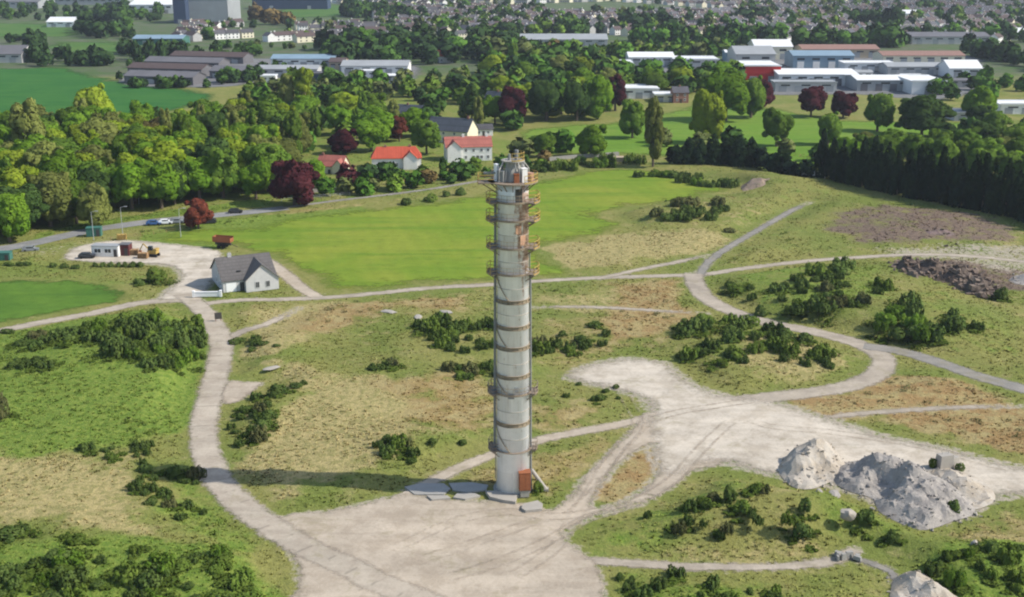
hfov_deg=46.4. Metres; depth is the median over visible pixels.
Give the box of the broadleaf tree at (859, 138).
[851,134,867,141]
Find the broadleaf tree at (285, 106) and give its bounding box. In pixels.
[274,103,295,111]
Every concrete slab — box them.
[404,483,450,495]
[427,495,450,500]
[449,482,487,492]
[453,493,479,500]
[486,491,516,503]
[521,500,542,512]
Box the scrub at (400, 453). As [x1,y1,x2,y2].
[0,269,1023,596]
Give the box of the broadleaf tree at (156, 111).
[153,106,158,118]
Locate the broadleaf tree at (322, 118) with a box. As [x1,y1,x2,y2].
[295,107,325,129]
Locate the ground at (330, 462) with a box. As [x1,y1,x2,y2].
[0,0,1023,596]
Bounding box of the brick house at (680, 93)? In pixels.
[670,85,689,102]
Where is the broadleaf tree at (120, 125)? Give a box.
[104,120,130,129]
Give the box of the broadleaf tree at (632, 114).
[618,99,644,137]
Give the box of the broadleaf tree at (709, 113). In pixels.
[688,88,726,139]
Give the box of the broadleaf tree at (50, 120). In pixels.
[39,116,58,128]
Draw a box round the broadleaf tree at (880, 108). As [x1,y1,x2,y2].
[863,92,895,130]
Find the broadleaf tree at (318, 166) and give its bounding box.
[309,159,328,188]
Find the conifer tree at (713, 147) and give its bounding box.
[705,133,722,165]
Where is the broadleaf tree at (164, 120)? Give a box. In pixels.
[158,107,171,129]
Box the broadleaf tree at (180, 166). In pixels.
[171,159,188,204]
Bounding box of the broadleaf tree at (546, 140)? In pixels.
[528,131,555,153]
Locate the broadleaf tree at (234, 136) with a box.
[219,135,237,141]
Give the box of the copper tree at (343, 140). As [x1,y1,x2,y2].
[327,128,358,153]
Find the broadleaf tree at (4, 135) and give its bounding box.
[0,128,26,144]
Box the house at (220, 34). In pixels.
[212,29,226,39]
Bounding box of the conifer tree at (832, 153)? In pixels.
[823,138,840,180]
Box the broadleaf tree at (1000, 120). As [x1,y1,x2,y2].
[982,111,1013,132]
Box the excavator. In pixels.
[139,243,159,256]
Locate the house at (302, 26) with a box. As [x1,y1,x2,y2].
[297,22,307,30]
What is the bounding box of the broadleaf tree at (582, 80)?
[567,76,584,84]
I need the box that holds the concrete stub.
[934,450,959,468]
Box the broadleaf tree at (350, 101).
[334,91,358,109]
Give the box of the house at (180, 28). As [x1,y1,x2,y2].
[175,26,186,30]
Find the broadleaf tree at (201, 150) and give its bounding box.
[194,136,233,193]
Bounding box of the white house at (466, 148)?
[443,134,492,162]
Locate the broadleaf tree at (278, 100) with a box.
[272,98,283,103]
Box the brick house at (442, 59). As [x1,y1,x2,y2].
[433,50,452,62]
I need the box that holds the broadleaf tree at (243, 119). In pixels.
[239,113,257,123]
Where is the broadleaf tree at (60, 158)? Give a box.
[35,147,82,171]
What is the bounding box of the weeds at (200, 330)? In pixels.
[0,188,1022,593]
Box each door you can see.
[9,57,15,62]
[226,282,236,291]
[231,59,237,63]
[240,282,244,290]
[633,60,639,65]
[636,92,642,98]
[664,60,670,65]
[694,62,700,67]
[779,86,786,91]
[780,53,784,58]
[795,86,802,91]
[797,62,803,67]
[813,62,819,67]
[826,86,833,91]
[828,62,834,67]
[835,79,841,85]
[854,52,859,57]
[860,84,867,90]
[875,84,882,90]
[890,84,896,90]
[1004,108,1012,113]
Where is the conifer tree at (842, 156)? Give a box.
[833,139,850,183]
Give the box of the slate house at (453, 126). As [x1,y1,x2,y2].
[429,116,478,141]
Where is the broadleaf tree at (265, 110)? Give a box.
[255,99,285,120]
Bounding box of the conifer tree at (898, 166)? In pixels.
[888,150,903,194]
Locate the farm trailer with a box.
[212,235,237,248]
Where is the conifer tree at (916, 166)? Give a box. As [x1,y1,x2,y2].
[906,144,927,199]
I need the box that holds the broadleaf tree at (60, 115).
[54,105,84,124]
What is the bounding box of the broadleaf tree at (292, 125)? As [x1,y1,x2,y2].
[283,111,302,153]
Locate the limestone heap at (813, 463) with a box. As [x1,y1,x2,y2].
[778,438,844,489]
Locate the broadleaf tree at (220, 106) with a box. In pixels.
[194,101,223,110]
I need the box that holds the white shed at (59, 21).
[46,17,75,26]
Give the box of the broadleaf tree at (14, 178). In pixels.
[0,166,39,195]
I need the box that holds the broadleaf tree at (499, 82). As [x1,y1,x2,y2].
[487,75,513,91]
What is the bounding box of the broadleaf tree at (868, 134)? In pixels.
[852,131,873,137]
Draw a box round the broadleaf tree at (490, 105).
[482,95,501,123]
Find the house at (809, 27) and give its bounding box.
[803,24,813,29]
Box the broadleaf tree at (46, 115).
[41,112,54,118]
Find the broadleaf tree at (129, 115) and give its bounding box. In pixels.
[124,113,132,120]
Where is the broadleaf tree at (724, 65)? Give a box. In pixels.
[711,61,736,71]
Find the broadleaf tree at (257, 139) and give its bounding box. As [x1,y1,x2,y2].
[248,133,279,144]
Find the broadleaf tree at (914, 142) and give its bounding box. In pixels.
[902,134,933,159]
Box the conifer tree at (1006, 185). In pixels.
[995,157,1015,217]
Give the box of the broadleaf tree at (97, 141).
[79,137,108,149]
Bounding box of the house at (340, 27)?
[333,24,346,30]
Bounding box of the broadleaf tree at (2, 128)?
[0,125,9,144]
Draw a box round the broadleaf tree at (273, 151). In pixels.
[241,143,288,191]
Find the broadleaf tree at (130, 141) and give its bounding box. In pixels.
[122,131,153,154]
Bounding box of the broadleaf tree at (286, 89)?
[277,73,294,102]
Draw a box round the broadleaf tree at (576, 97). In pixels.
[563,80,590,120]
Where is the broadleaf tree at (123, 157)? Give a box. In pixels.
[114,152,149,203]
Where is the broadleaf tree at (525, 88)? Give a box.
[512,82,531,97]
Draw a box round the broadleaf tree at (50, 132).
[45,128,66,138]
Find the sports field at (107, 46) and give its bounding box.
[48,42,118,51]
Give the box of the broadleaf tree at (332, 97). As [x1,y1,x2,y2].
[326,93,351,106]
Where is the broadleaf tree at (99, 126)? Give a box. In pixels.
[79,117,118,134]
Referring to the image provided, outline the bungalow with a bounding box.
[210,252,279,292]
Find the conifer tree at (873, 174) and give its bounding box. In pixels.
[867,143,887,190]
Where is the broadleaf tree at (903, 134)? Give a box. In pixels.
[881,129,907,156]
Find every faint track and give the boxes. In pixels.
[550,305,672,311]
[825,405,994,417]
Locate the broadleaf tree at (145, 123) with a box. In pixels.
[143,121,159,127]
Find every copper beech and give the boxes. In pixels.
[268,159,320,205]
[496,85,526,116]
[608,74,626,110]
[761,79,775,107]
[797,85,827,116]
[830,90,858,117]
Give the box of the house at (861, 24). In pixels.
[856,22,866,26]
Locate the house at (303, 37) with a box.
[292,32,315,42]
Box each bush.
[0,391,9,420]
[0,525,25,542]
[0,561,22,580]
[2,570,22,589]
[9,520,31,533]
[13,338,30,346]
[20,579,38,591]
[26,329,46,338]
[27,339,43,349]
[28,355,44,362]
[32,571,53,587]
[34,358,53,368]
[40,589,71,596]
[43,547,73,564]
[45,331,62,340]
[49,326,73,337]
[49,563,76,582]
[51,548,84,566]
[54,564,89,588]
[58,339,73,347]
[59,581,87,596]
[62,334,75,340]
[65,533,86,545]
[69,326,83,334]
[78,441,95,452]
[79,326,95,333]
[80,320,94,326]
[81,330,95,341]
[88,324,103,333]
[89,580,103,588]
[91,316,107,327]
[95,328,113,343]
[101,337,128,358]
[102,332,125,344]
[104,451,118,459]
[106,261,113,266]
[112,325,128,335]
[113,316,126,328]
[114,311,131,319]
[114,560,139,584]
[121,336,133,347]
[123,318,140,332]
[124,348,141,358]
[126,342,139,350]
[126,590,148,596]
[127,312,144,321]
[127,316,148,329]
[127,480,143,491]
[128,261,135,267]
[129,543,143,555]
[131,325,151,339]
[132,278,144,285]
[132,439,149,449]
[134,570,155,588]
[136,262,143,267]
[136,313,163,330]
[136,563,169,587]
[137,338,149,349]
[137,350,150,358]
[139,306,165,321]
[139,464,154,474]
[140,356,158,367]
[143,330,157,339]
[143,550,176,576]
[143,586,157,596]
[144,480,158,492]
[146,266,167,284]
[149,330,177,344]
[149,335,164,346]
[151,344,165,353]
[152,320,169,331]
[155,353,167,361]
[157,488,172,498]
[158,355,174,369]
[160,495,177,507]
[161,326,173,333]
[164,330,188,348]
[165,319,182,327]
[165,465,185,479]
[168,354,188,368]
[169,324,187,335]
[169,349,181,356]
[169,558,191,572]
[175,342,191,349]
[178,344,199,362]
[179,498,194,509]
[181,313,204,328]
[184,324,207,340]
[186,465,206,480]
[190,334,205,347]
[206,589,222,596]
[207,550,234,564]
[207,563,224,574]
[209,544,228,558]
[227,567,255,590]
[235,590,262,596]
[239,405,250,411]
[246,424,255,433]
[249,428,267,442]
[250,391,262,400]
[252,401,266,411]
[254,424,266,434]
[256,419,270,426]
[260,409,277,420]
[266,383,286,395]
[379,443,395,454]
[385,356,398,366]
[391,432,409,447]
[401,198,411,205]
[401,437,412,446]
[405,445,420,457]
[413,318,422,329]
[419,322,432,331]
[422,315,438,324]
[423,193,437,202]
[425,322,440,334]
[432,312,451,326]
[434,334,450,348]
[439,325,457,336]
[440,360,457,371]
[442,191,450,196]
[446,319,458,326]
[446,323,463,334]
[455,187,466,195]
[456,370,467,377]
[458,322,467,330]
[459,316,470,327]
[462,360,479,374]
[480,359,493,369]
[483,316,496,323]
[490,337,496,348]
[532,334,547,342]
[532,339,550,353]
[533,480,543,493]
[534,159,545,167]
[547,337,562,348]
[548,160,561,171]
[554,158,568,169]
[562,345,575,352]
[563,158,578,170]
[573,335,589,343]
[574,154,586,165]
[587,321,600,327]
[590,394,604,401]
[591,156,608,167]
[598,151,615,160]
[607,156,616,167]
[622,153,636,163]
[622,580,636,592]
[634,155,646,164]
[634,584,653,596]
[647,169,660,176]
[649,206,664,216]
[650,576,667,591]
[659,170,672,177]
[660,212,675,220]
[666,564,686,578]
[667,170,679,177]
[670,196,685,206]
[671,210,685,220]
[671,520,686,535]
[675,321,694,336]
[678,196,700,206]
[680,208,698,217]
[680,318,696,328]
[680,344,700,359]
[682,498,697,513]
[688,315,713,333]
[690,177,701,185]
[692,204,706,214]
[695,496,711,506]
[696,313,715,323]
[698,180,715,187]
[701,337,720,349]
[704,211,718,220]
[705,573,719,588]
[706,491,719,501]
[709,195,725,206]
[710,178,723,187]
[713,591,730,596]
[716,358,727,367]
[719,520,734,534]
[721,312,737,323]
[721,324,736,334]
[721,331,736,343]
[722,177,739,187]
[723,227,735,232]
[723,484,736,504]
[726,344,741,352]
[727,283,745,293]
[728,326,744,339]
[729,314,747,328]
[729,589,739,596]
[730,351,742,360]
[732,499,749,513]
[744,314,760,325]
[746,342,764,353]
[749,482,763,492]
[752,330,763,337]
[754,304,766,316]
[758,482,770,494]
[761,321,786,335]
[764,590,782,596]
[765,335,779,350]
[768,283,786,293]
[770,583,781,592]
[772,340,799,354]
[776,327,797,340]
[780,510,796,525]
[790,302,805,314]
[791,298,808,309]
[793,521,813,537]
[794,279,809,288]
[797,332,813,342]
[797,497,811,511]
[804,261,825,276]
[807,293,837,314]
[807,347,822,356]
[815,279,833,292]
[815,342,836,357]
[819,272,833,281]
[822,292,832,296]
[825,294,847,308]
[827,262,851,274]
[832,255,855,270]
[855,291,871,304]
[855,508,874,523]
[872,320,888,331]
[873,276,893,290]
[874,311,896,325]
[883,304,905,315]
[886,529,899,543]
[887,327,905,339]
[889,309,899,319]
[897,290,922,305]
[899,313,923,328]
[903,300,924,316]
[905,324,921,336]
[912,323,933,341]
[919,314,927,323]
[923,558,943,577]
[926,319,945,338]
[928,458,936,467]
[931,331,941,341]
[940,315,958,330]
[943,567,967,587]
[944,549,961,561]
[947,307,959,316]
[948,315,966,328]
[948,499,961,513]
[949,322,962,332]
[955,462,965,471]
[962,547,974,557]
[970,319,984,330]
[983,565,999,580]
[985,540,998,553]
[992,286,1008,300]
[995,546,1021,566]
[1006,542,1019,551]
[1006,568,1023,585]
[1009,583,1023,594]
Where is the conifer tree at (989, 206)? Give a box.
[981,165,1001,214]
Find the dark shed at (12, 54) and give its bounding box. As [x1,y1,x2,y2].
[0,45,28,62]
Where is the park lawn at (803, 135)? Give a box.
[516,106,958,170]
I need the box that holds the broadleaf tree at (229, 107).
[221,103,246,114]
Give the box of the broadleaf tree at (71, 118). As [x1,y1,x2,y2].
[59,110,91,133]
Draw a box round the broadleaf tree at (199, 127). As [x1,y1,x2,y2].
[187,115,208,139]
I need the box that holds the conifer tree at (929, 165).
[917,148,937,201]
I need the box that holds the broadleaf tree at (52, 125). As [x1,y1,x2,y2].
[44,123,58,129]
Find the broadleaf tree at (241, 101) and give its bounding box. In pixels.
[224,98,245,105]
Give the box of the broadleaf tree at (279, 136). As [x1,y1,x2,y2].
[248,125,282,139]
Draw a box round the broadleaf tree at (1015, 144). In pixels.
[1003,136,1023,152]
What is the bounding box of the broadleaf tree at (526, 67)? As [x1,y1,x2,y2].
[508,61,539,75]
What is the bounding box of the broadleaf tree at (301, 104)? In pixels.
[289,99,312,109]
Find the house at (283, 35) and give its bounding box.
[272,30,292,41]
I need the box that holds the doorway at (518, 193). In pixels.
[516,189,521,202]
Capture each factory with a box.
[0,0,54,7]
[55,0,133,4]
[129,0,172,12]
[188,0,240,21]
[737,60,781,81]
[774,68,859,85]
[845,75,908,90]
[895,74,947,93]
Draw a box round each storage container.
[0,250,12,260]
[85,226,102,236]
[118,242,131,255]
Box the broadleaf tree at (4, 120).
[0,112,9,127]
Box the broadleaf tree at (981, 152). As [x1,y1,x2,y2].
[967,147,998,169]
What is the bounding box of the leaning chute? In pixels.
[532,468,548,491]
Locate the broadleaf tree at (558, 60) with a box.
[549,55,569,70]
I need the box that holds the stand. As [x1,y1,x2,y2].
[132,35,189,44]
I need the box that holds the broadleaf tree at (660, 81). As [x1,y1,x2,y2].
[644,72,669,89]
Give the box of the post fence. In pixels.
[110,226,189,238]
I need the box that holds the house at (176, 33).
[171,31,184,34]
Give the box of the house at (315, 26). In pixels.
[308,23,321,29]
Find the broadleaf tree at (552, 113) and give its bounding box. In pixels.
[541,106,561,117]
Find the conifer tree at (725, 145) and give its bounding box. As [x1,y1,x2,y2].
[716,137,734,165]
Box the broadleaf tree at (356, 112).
[351,106,360,138]
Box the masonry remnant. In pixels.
[834,550,861,561]
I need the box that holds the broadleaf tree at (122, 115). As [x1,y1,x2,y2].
[99,107,126,119]
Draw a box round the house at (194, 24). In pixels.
[191,22,205,26]
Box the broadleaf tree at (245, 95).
[239,90,252,102]
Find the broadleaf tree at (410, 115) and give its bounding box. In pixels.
[399,107,428,132]
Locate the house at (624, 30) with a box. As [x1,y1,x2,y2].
[620,26,630,35]
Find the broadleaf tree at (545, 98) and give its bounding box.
[527,79,564,120]
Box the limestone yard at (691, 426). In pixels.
[568,359,1023,502]
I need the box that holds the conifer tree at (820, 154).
[813,128,830,178]
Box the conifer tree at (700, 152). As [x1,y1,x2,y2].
[690,139,708,164]
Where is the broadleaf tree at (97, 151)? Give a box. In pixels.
[74,144,114,167]
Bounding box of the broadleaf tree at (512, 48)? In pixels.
[508,41,518,58]
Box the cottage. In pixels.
[318,152,350,173]
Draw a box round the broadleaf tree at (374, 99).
[359,92,387,111]
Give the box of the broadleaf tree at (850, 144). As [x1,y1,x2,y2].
[837,136,861,159]
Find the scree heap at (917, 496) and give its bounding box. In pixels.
[834,452,982,530]
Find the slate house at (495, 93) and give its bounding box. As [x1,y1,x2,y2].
[484,89,500,98]
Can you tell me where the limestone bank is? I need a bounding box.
[926,467,999,508]
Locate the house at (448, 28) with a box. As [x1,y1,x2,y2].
[439,25,451,30]
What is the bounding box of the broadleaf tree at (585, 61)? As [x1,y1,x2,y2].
[572,56,594,69]
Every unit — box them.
[260,74,277,81]
[313,71,322,79]
[384,73,406,81]
[722,50,726,60]
[854,70,873,74]
[953,78,967,87]
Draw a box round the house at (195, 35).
[184,30,201,41]
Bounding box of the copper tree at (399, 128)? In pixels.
[391,115,407,141]
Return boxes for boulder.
[829,490,840,497]
[840,508,856,521]
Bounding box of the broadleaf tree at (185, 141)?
[176,137,197,144]
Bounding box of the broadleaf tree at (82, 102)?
[73,98,87,107]
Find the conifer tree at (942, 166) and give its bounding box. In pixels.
[931,144,949,201]
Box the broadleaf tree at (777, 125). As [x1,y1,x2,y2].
[761,107,794,146]
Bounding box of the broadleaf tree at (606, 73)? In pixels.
[596,68,619,79]
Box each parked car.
[22,245,39,251]
[78,252,95,258]
[146,219,160,225]
[158,219,172,224]
[170,218,183,223]
[203,218,215,223]
[228,208,242,213]
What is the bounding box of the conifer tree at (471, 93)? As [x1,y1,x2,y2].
[457,82,480,118]
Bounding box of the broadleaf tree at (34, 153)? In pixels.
[19,139,62,166]
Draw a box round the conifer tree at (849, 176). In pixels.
[844,141,859,184]
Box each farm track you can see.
[0,299,182,329]
[697,205,803,275]
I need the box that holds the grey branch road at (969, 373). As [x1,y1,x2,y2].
[863,343,1023,392]
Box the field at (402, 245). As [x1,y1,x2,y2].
[164,169,721,288]
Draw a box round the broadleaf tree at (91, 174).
[76,167,112,203]
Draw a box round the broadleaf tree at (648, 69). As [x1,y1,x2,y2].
[641,66,662,83]
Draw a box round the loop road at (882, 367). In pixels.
[683,273,895,401]
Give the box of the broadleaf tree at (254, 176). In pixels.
[237,156,270,198]
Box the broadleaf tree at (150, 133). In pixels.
[121,126,159,138]
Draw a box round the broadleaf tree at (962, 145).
[954,140,973,165]
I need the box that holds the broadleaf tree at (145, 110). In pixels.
[129,99,154,120]
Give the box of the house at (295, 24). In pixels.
[294,20,307,29]
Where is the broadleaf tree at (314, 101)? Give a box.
[290,94,320,107]
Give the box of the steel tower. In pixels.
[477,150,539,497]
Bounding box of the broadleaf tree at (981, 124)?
[969,121,994,128]
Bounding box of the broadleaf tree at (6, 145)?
[0,139,13,148]
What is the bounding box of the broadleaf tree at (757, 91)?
[744,75,766,117]
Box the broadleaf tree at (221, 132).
[214,127,241,140]
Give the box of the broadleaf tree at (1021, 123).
[1012,120,1023,125]
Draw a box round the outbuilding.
[477,123,493,135]
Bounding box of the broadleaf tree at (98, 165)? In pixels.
[78,159,117,198]
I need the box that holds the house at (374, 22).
[357,20,375,24]
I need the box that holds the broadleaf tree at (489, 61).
[478,54,505,69]
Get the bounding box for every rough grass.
[0,151,1023,261]
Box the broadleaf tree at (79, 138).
[72,129,100,145]
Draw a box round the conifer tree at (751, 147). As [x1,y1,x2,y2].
[743,136,757,167]
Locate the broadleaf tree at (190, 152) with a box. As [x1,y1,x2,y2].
[177,147,198,157]
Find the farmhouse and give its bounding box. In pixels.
[371,144,421,169]
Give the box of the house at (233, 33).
[225,28,239,38]
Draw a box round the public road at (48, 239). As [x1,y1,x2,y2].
[0,206,289,250]
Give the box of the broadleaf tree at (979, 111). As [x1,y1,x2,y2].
[965,105,992,120]
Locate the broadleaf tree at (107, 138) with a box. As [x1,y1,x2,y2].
[98,130,122,143]
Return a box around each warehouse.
[252,0,330,8]
[260,65,321,76]
[270,54,338,66]
[328,57,348,70]
[340,60,411,74]
[359,69,374,77]
[520,34,607,45]
[625,52,674,65]
[727,46,776,61]
[747,39,793,58]
[784,50,854,67]
[794,44,880,57]
[838,60,891,70]
[872,51,965,61]
[878,62,939,74]
[881,10,915,15]
[906,32,990,43]
[937,60,982,77]
[945,108,995,120]
[996,100,1023,113]
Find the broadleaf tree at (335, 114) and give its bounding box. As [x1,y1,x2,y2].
[325,105,355,128]
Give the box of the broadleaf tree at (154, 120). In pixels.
[149,115,166,123]
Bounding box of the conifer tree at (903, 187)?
[898,148,915,197]
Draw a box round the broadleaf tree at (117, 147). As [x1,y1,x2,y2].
[111,138,132,160]
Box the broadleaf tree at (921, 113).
[893,94,956,135]
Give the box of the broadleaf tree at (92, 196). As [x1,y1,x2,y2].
[76,181,112,225]
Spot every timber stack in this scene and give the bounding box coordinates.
[117,233,126,239]
[129,248,138,254]
[137,251,148,257]
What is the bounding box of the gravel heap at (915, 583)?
[884,570,956,596]
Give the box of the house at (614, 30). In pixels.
[609,25,621,34]
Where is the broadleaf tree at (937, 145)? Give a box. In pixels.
[924,136,959,164]
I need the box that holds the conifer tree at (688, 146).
[678,137,697,164]
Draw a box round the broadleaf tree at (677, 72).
[667,66,696,85]
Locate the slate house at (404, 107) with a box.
[393,102,424,113]
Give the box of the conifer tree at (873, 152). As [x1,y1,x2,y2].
[863,135,879,189]
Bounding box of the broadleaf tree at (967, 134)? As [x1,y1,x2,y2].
[953,128,981,141]
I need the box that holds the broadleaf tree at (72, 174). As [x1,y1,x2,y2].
[39,168,76,201]
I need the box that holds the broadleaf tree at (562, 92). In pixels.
[559,87,565,113]
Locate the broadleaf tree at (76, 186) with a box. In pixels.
[58,178,89,223]
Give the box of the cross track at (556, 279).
[205,253,1023,304]
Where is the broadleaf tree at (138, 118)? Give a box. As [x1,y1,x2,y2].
[126,114,148,124]
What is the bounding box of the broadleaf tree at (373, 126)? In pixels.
[351,107,393,150]
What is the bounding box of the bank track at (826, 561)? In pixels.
[585,547,859,570]
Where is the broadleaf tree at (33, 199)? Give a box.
[0,183,50,222]
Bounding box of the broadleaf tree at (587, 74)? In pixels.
[566,67,595,82]
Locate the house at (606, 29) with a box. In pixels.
[602,23,609,32]
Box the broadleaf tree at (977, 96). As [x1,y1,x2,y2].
[960,85,997,110]
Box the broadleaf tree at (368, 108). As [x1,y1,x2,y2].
[359,105,383,113]
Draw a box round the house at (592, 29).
[590,24,595,33]
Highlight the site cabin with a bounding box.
[91,243,120,256]
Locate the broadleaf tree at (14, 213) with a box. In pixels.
[0,191,30,242]
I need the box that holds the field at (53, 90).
[0,68,212,112]
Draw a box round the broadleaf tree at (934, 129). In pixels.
[928,128,953,141]
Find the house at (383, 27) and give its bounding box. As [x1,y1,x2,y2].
[376,25,385,30]
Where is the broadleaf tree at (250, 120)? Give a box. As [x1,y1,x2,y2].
[245,108,256,125]
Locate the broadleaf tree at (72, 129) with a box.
[65,123,80,137]
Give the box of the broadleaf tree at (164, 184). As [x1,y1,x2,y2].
[129,159,190,208]
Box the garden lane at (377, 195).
[277,181,476,208]
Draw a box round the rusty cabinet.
[518,469,530,497]
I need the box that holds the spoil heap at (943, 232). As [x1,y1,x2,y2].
[926,227,957,246]
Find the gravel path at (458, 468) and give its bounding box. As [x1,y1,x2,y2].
[397,416,642,494]
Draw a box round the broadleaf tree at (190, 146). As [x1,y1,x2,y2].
[177,140,209,151]
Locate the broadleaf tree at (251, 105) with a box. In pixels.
[243,100,257,110]
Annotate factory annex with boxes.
[770,79,837,91]
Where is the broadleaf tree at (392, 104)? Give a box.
[387,99,399,115]
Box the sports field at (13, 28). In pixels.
[0,23,78,36]
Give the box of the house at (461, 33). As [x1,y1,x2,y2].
[454,29,466,38]
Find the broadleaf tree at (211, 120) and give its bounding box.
[195,108,226,137]
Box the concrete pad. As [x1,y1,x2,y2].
[222,380,260,402]
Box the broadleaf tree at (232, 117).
[224,110,241,129]
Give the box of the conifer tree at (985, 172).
[970,152,992,210]
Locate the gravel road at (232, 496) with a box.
[175,293,443,596]
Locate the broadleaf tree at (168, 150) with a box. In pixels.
[141,139,185,180]
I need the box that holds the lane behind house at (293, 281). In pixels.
[272,260,322,297]
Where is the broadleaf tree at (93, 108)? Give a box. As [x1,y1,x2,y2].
[77,105,101,119]
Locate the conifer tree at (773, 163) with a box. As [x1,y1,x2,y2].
[769,149,783,173]
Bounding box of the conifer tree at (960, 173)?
[947,150,968,207]
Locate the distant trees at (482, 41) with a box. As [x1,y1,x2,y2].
[0,0,1023,196]
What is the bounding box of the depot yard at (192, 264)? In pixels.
[65,240,219,299]
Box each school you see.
[625,84,659,98]
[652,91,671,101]
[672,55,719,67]
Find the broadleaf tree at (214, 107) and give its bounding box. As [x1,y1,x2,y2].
[189,104,223,116]
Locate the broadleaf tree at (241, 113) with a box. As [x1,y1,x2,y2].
[237,110,245,118]
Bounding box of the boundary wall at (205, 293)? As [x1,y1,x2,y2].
[192,290,221,296]
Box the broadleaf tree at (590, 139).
[574,124,606,154]
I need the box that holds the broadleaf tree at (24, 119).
[7,97,45,141]
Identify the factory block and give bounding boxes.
[172,0,189,23]
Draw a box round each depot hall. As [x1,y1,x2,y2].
[123,70,206,84]
[126,62,212,75]
[143,56,230,65]
[169,51,253,63]
[209,65,262,77]
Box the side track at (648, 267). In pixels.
[597,258,696,278]
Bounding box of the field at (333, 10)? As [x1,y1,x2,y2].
[281,5,344,17]
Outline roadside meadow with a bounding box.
[73,189,419,228]
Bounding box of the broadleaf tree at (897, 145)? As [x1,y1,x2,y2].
[868,133,905,156]
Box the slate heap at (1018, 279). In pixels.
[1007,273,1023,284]
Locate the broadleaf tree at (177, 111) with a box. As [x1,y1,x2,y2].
[173,108,189,113]
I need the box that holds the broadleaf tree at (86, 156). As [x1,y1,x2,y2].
[75,152,108,166]
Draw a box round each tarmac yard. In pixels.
[119,58,419,87]
[773,56,984,99]
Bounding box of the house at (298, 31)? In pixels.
[290,30,303,34]
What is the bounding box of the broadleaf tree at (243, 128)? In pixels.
[222,122,250,138]
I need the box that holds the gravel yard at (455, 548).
[282,411,724,596]
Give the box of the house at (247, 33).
[239,28,253,37]
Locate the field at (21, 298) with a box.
[0,280,124,321]
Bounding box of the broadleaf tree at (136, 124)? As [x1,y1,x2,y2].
[130,122,148,127]
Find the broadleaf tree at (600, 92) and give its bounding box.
[585,74,613,118]
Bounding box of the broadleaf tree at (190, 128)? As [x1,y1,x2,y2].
[169,126,192,134]
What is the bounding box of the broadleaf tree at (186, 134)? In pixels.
[173,129,201,142]
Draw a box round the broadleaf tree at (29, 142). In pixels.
[9,133,45,152]
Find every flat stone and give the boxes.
[263,365,280,369]
[381,309,396,313]
[414,314,421,318]
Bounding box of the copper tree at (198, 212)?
[183,198,213,228]
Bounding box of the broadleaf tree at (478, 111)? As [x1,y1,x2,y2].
[473,96,483,123]
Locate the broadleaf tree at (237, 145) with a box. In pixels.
[226,138,259,188]
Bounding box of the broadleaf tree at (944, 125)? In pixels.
[929,122,957,130]
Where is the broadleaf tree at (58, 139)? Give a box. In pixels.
[49,136,77,145]
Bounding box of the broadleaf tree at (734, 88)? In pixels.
[703,67,750,120]
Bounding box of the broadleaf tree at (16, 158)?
[0,149,24,166]
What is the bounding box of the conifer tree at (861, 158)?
[853,136,870,186]
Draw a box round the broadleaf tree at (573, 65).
[564,60,591,75]
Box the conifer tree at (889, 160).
[877,141,896,192]
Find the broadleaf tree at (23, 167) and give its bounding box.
[4,164,35,174]
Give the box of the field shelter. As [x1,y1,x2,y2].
[614,156,624,162]
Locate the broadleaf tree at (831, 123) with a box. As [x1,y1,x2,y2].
[817,111,842,144]
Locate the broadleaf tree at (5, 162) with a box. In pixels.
[0,155,11,173]
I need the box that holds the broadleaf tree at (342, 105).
[329,102,348,108]
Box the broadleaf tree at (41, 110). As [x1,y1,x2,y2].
[37,104,52,116]
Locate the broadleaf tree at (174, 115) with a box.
[169,110,188,126]
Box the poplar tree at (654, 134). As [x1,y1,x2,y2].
[644,95,664,166]
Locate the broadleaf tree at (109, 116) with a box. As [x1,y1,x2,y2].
[90,111,126,122]
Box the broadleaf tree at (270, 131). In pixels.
[241,123,278,142]
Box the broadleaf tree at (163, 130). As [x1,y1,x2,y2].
[144,125,170,137]
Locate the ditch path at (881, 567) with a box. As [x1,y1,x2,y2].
[847,557,896,580]
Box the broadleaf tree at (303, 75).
[293,66,313,100]
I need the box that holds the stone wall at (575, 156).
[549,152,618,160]
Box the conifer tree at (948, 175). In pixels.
[938,157,956,204]
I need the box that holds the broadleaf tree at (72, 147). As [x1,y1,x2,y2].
[52,141,79,154]
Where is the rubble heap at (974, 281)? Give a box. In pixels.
[887,255,999,298]
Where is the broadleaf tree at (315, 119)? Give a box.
[310,107,320,136]
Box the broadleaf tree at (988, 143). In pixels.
[966,137,1007,154]
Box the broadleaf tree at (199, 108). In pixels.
[196,103,205,116]
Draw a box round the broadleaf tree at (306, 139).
[279,111,312,151]
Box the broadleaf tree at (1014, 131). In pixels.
[1003,125,1023,137]
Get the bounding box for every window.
[94,248,100,252]
[255,281,259,287]
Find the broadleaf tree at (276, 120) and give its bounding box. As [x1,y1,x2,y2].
[257,116,281,128]
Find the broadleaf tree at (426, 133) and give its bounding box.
[410,120,440,153]
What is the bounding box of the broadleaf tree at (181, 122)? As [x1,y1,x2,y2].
[171,114,190,135]
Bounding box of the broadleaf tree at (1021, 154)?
[1016,150,1023,157]
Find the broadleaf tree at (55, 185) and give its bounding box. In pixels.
[26,170,72,226]
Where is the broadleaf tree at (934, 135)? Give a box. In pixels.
[927,130,952,141]
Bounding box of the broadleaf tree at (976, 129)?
[969,125,983,132]
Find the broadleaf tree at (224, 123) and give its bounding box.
[218,119,228,129]
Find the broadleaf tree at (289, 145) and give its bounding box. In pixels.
[276,137,302,161]
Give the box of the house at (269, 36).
[262,31,275,41]
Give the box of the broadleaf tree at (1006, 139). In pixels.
[997,134,1014,144]

